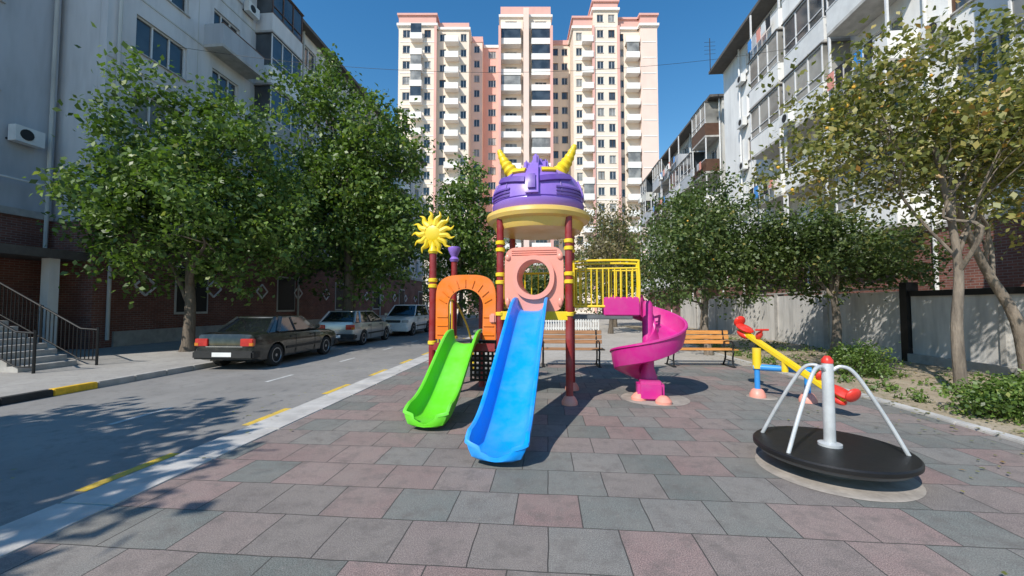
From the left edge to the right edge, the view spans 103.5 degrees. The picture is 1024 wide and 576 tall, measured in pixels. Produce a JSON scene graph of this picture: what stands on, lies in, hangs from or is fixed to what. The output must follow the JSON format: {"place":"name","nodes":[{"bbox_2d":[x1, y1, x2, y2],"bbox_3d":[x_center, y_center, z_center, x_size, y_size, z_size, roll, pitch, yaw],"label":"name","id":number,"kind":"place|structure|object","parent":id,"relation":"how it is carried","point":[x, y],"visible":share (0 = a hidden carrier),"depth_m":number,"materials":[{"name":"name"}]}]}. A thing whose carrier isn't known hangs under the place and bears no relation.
{"place":"outdoors","nodes":[
{"label":"outdoors","id":0,"kind":"place"},
{"bbox_2d":[0,0,426,348],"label":"apartment building","id":1,"kind":"structure","parent":0,"point":[46,64],"depth_m":15.56,"materials":[{"name":"grey paint"}]},
{"bbox_2d":[0,313,478,396],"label":"sidewalk","id":2,"kind":"structure","parent":0,"point":[115,362],"depth_m":10.45,"materials":[{"name":"grey concrete"}]},
{"bbox_2d":[0,321,36,373],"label":"stair railing","id":3,"kind":"object","parent":2,"relation":"on","point":[34,333],"visible":0.95,"depth_m":9.41,"materials":[{"name":"black metal"}]},
{"bbox_2d":[0,321,76,372],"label":"entrance stairs","id":4,"kind":"structure","parent":2,"relation":"on","point":[46,358],"depth_m":10.26,"materials":[{"name":"concrete"}]},
{"bbox_2d":[0,282,99,364],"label":"stair railing","id":5,"kind":"object","parent":2,"relation":"on","point":[42,307],"visible":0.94,"depth_m":10.84,"materials":[{"name":"black metal"}]},
{"bbox_2d":[22,22,333,351],"bbox_3d":[-11.438,-2.565,14.554,8.730,9.596,7.536,-2,-3,44],"label":"deciduous tree","id":6,"kind":"object","parent":2,"relation":"on","point":[196,166],"visible":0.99,"depth_m":13.16,"materials":[{"name":"green plant"}]},
{"bbox_2d":[256,43,444,309],"bbox_3d":[-8.265,-4.812,20.188,9.862,14.570,7.826,0,-2,0],"label":"deciduous tree","id":7,"kind":"object","parent":2,"relation":"on","point":[353,190],"visible":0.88,"depth_m":19.22,"materials":[{"name":"green plant"}]},
{"bbox_2d":[289,157,437,309],"bbox_3d":[-9.592,-3.033,26.659,9.393,11.564,8.837,0,-2,0],"label":"deciduous tree","id":8,"kind":"object","parent":2,"relation":"on","point":[405,262],"visible":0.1,"depth_m":26.18,"materials":[{"name":"green plant"}]},
{"bbox_2d":[422,150,516,325],"bbox_3d":[-3.536,-3.992,31.218,8.043,13.870,7.377,0,-2,0],"label":"deciduous tree","id":9,"kind":"object","parent":2,"relation":"on","point":[469,240],"visible":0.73,"depth_m":30.33,"materials":[{"name":"green plant"}]},
{"bbox_2d":[0,318,504,525],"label":"road","id":10,"kind":"structure","parent":0,"point":[58,449],"depth_m":6.34,"materials":[{"name":"grey asphalt"}]},
{"bbox_2d":[192,315,337,365],"bbox_3d":[-7.351,1.549,12.670,2.020,1.388,4.550,0,-2,3],"label":"parked car","id":11,"kind":"object","parent":10,"relation":"on","point":[271,340],"visible":1,"depth_m":11.27,"materials":[{"name":"paint"}]},
{"bbox_2d":[75,329,471,490],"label":"road markings","id":12,"kind":"object","parent":10,"relation":"on","point":[118,475],"visible":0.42,"depth_m":4.56,"materials":[{"name":"yellow paint"}]},
{"bbox_2d":[318,310,391,344],"bbox_3d":[-7.101,1.762,18.627,2.020,1.472,4.370,0,-2,4],"label":"parked car","id":13,"kind":"object","parent":10,"relation":"on","point":[360,327],"visible":0.8,"depth_m":17.05,"materials":[{"name":"silver paint"}]},
{"bbox_2d":[381,304,428,335],"bbox_3d":[-6.299,1.860,24.157,2.160,1.748,4.570,0,-2,5],"label":"parked car","id":14,"kind":"object","parent":10,"relation":"on","point":[411,319],"visible":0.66,"depth_m":23.32,"materials":[{"name":"white paint"}]},
{"bbox_2d":[180,47,795,72],"bbox_3d":[-0.473,-10.740,18.586,28.583,1.761,0.011,0,-2,-3],"label":"overhead cable","id":15,"kind":"object","parent":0,"point":[481,72],"visible":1,"depth_m":18.52,"materials":[{"name":"black rubber"}]},
{"bbox_2d":[0,362,1023,575],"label":"playground tiles","id":16,"kind":"object","parent":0,"point":[602,478],"visible":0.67,"depth_m":3.26,"materials":[{"name":"grey tile"}]},
{"bbox_2d":[403,144,687,461],"bbox_3d":[0.530,-0.322,6.522,4.752,4.429,5.170,0,-2,10],"label":"playground slide set","id":17,"kind":"object","parent":16,"relation":"on","point":[537,198],"visible":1,"depth_m":6.64,"materials":[{"name":"plastic"}]},
{"bbox_2d":[541,330,604,367],"bbox_3d":[1.552,1.600,10.741,1.750,0.948,0.700,0,-2,3],"label":"park bench","id":18,"kind":"object","parent":16,"relation":"on","point":[596,337],"visible":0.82,"depth_m":10.98,"materials":[{"name":"brown wood"}]},
{"bbox_2d":[664,330,737,367],"bbox_3d":[4.952,1.598,10.691,1.800,0.948,0.700,0,-2,3],"label":"park bench","id":19,"kind":"object","parent":16,"relation":"on","point":[723,341],"visible":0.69,"depth_m":10.91,"materials":[{"name":"orange wood"}]},
{"bbox_2d":[621,392,926,501],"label":"footing pads","id":20,"kind":"object","parent":16,"relation":"on","point":[911,489],"visible":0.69,"depth_m":3.60,"materials":[{"name":"concrete"}]},
{"bbox_2d":[753,356,924,481],"bbox_3d":[3.120,1.221,3.971,1.304,1.100,1.304,0,-2,0],"label":"merry go round","id":21,"kind":"object","parent":20,"relation":"on","point":[828,450],"visible":1,"depth_m":3.83,"materials":[{"name":"black metal"}]},
{"bbox_2d":[734,316,860,405],"bbox_3d":[4.651,1.191,6.705,0.730,1.393,2.206,1,-3,-19],"label":"seesaw","id":22,"kind":"object","parent":16,"relation":"on","point":[843,396],"visible":0.94,"depth_m":6.88},
{"bbox_2d":[292,0,757,159],"label":"sky","id":23,"kind":"structure","parent":0,"point":[365,33],"materials":[{"name":"blue"}]},
{"bbox_2d":[426,313,751,365],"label":"pavement","id":24,"kind":"structure","parent":0,"point":[621,336],"depth_m":14.02,"materials":[{"name":"grey concrete"}]},
{"bbox_2d":[544,319,598,329],"bbox_3d":[3.400,2.387,25.957,4.400,0.850,0.070,0,-2,0],"label":"picket fence","id":25,"kind":"object","parent":24,"relation":"on","point":[576,327],"visible":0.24,"depth_m":25.93,"materials":[{"name":"white paint"}]},
{"bbox_2d":[555,195,668,333],"bbox_3d":[5.300,-1.276,22.456,6.645,7.692,6.062,0,-2,0],"label":"deciduous tree","id":26,"kind":"object","parent":24,"relation":"on","point":[605,245],"visible":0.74,"depth_m":22.72,"materials":[{"name":"green plant"}]},
{"bbox_2d":[575,209,659,326],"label":"deciduous tree","id":27,"kind":"object","parent":24,"relation":"on","point":[624,280],"visible":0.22,"depth_m":29.59,"materials":[{"name":"green plant"}]},
{"bbox_2d":[617,160,806,354],"bbox_3d":[6.489,-1.003,13.551,5.933,6.402,5.085,1,-3,-16],"label":"deciduous tree","id":28,"kind":"object","parent":24,"relation":"on","point":[691,258],"visible":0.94,"depth_m":12.65,"materials":[{"name":"green plant"}]},
{"bbox_2d":[680,287,901,359],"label":"concrete wall","id":29,"kind":"structure","parent":24,"relation":"on","point":[874,317],"depth_m":15.44,"materials":[{"name":"paint"}]},
{"bbox_2d":[622,326,1023,437],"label":"soil","id":30,"kind":"structure","parent":24,"relation":"on","point":[1001,426],"depth_m":8.48,"materials":[{"name":"brown soil"}]},
{"bbox_2d":[12,334,1023,574],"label":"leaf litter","id":31,"kind":"object","parent":30,"relation":"on","point":[1004,572],"visible":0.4,"depth_m":6.56,"materials":[{"name":"plant"}]},
{"bbox_2d":[641,180,759,334],"bbox_3d":[9.181,-1.463,20.050,6.165,7.863,5.483,0,-2,0],"label":"deciduous tree","id":32,"kind":"object","parent":30,"relation":"on","point":[664,213],"visible":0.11,"depth_m":19.85,"materials":[{"name":"green plant"}]},
{"bbox_2d":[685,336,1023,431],"bbox_3d":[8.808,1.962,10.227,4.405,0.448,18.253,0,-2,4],"label":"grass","id":33,"kind":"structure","parent":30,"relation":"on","point":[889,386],"depth_m":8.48,"materials":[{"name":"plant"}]},
{"bbox_2d":[828,344,884,367],"bbox_3d":[8.603,1.777,10.159,1.197,0.762,1.195,-2,-3,41],"label":"bush","id":34,"kind":"object","parent":30,"relation":"on","point":[850,352],"visible":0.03,"depth_m":10.23,"materials":[{"name":"green plant"}]},
{"bbox_2d":[820,338,902,380],"bbox_3d":[7.873,1.633,9.119,1.464,1.031,1.364,2,-3,-34],"label":"bush","id":35,"kind":"object","parent":30,"relation":"on","point":[853,359],"visible":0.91,"depth_m":8.94,"materials":[{"name":"green plant"}]},
{"bbox_2d":[736,187,1000,355],"bbox_3d":[10.081,-0.398,12.232,6.509,5.085,4.375,0,-2,0],"label":"deciduous tree","id":36,"kind":"object","parent":30,"relation":"on","point":[838,258],"visible":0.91,"depth_m":11.78,"materials":[{"name":"green plant"}]},
{"bbox_2d":[734,0,1023,394],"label":"persimmon tree","id":37,"kind":"object","parent":30,"relation":"on","point":[912,144],"visible":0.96,"depth_m":7.18,"materials":[{"name":"green plant"}]},
{"bbox_2d":[817,57,1023,382],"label":"persimmon tree","id":38,"kind":"object","parent":30,"relation":"on","point":[986,266],"visible":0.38,"depth_m":8.07,"materials":[{"name":"green plant"}]},
{"bbox_2d":[930,370,1023,423],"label":"bush","id":39,"kind":"object","parent":30,"relation":"on","point":[987,397],"visible":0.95,"depth_m":5.64,"materials":[{"name":"green plant"}]},
{"bbox_2d":[1006,368,1023,389],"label":"bush","id":40,"kind":"object","parent":30,"relation":"on","point":[1021,371],"visible":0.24,"depth_m":6.38,"materials":[{"name":"green plant"}]},
{"bbox_2d":[623,327,1023,443],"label":"kerb","id":41,"kind":"structure","parent":24,"relation":"on","point":[1007,436],"depth_m":5.73,"materials":[{"name":"concrete"}]},
{"bbox_2d":[899,282,1023,376],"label":"boundary wall","id":42,"kind":"structure","parent":24,"relation":"on","point":[925,316],"depth_m":9.88,"materials":[{"name":"paint"}]},
{"bbox_2d":[638,94,727,315],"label":"apartment building","id":43,"kind":"structure","parent":0,"point":[695,148],"depth_m":37.10,"materials":[{"name":"paint"}]},
{"bbox_2d":[704,0,1023,297],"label":"apartment building","id":44,"kind":"structure","parent":0,"point":[820,29],"depth_m":18.36,"materials":[{"name":"white paint"}]},
{"label":"ground","id":45,"kind":"structure","parent":0,"visible":0},
{"bbox_2d":[0,317,478,405],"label":"kerb","id":46,"kind":"structure","parent":45,"relation":"on","point":[24,397],"depth_m":8.33,"materials":[{"name":"concrete"}]},
{"bbox_2d":[0,326,496,558],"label":"kerb","id":47,"kind":"structure","parent":45,"relation":"on","point":[22,532],"depth_m":3.76,"materials":[{"name":"concrete"}]},
{"bbox_2d":[397,0,658,312],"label":"apartment building","id":48,"kind":"structure","parent":45,"relation":"on","point":[604,120],"depth_m":82.30,"materials":[{"name":"beige paint"}]},
{"bbox_2d":[422,240,648,317],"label":"distant trees","id":49,"kind":"object","parent":45,"relation":"on","point":[528,284],"visible":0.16,"depth_m":55.01,"materials":[{"name":"green plant"}]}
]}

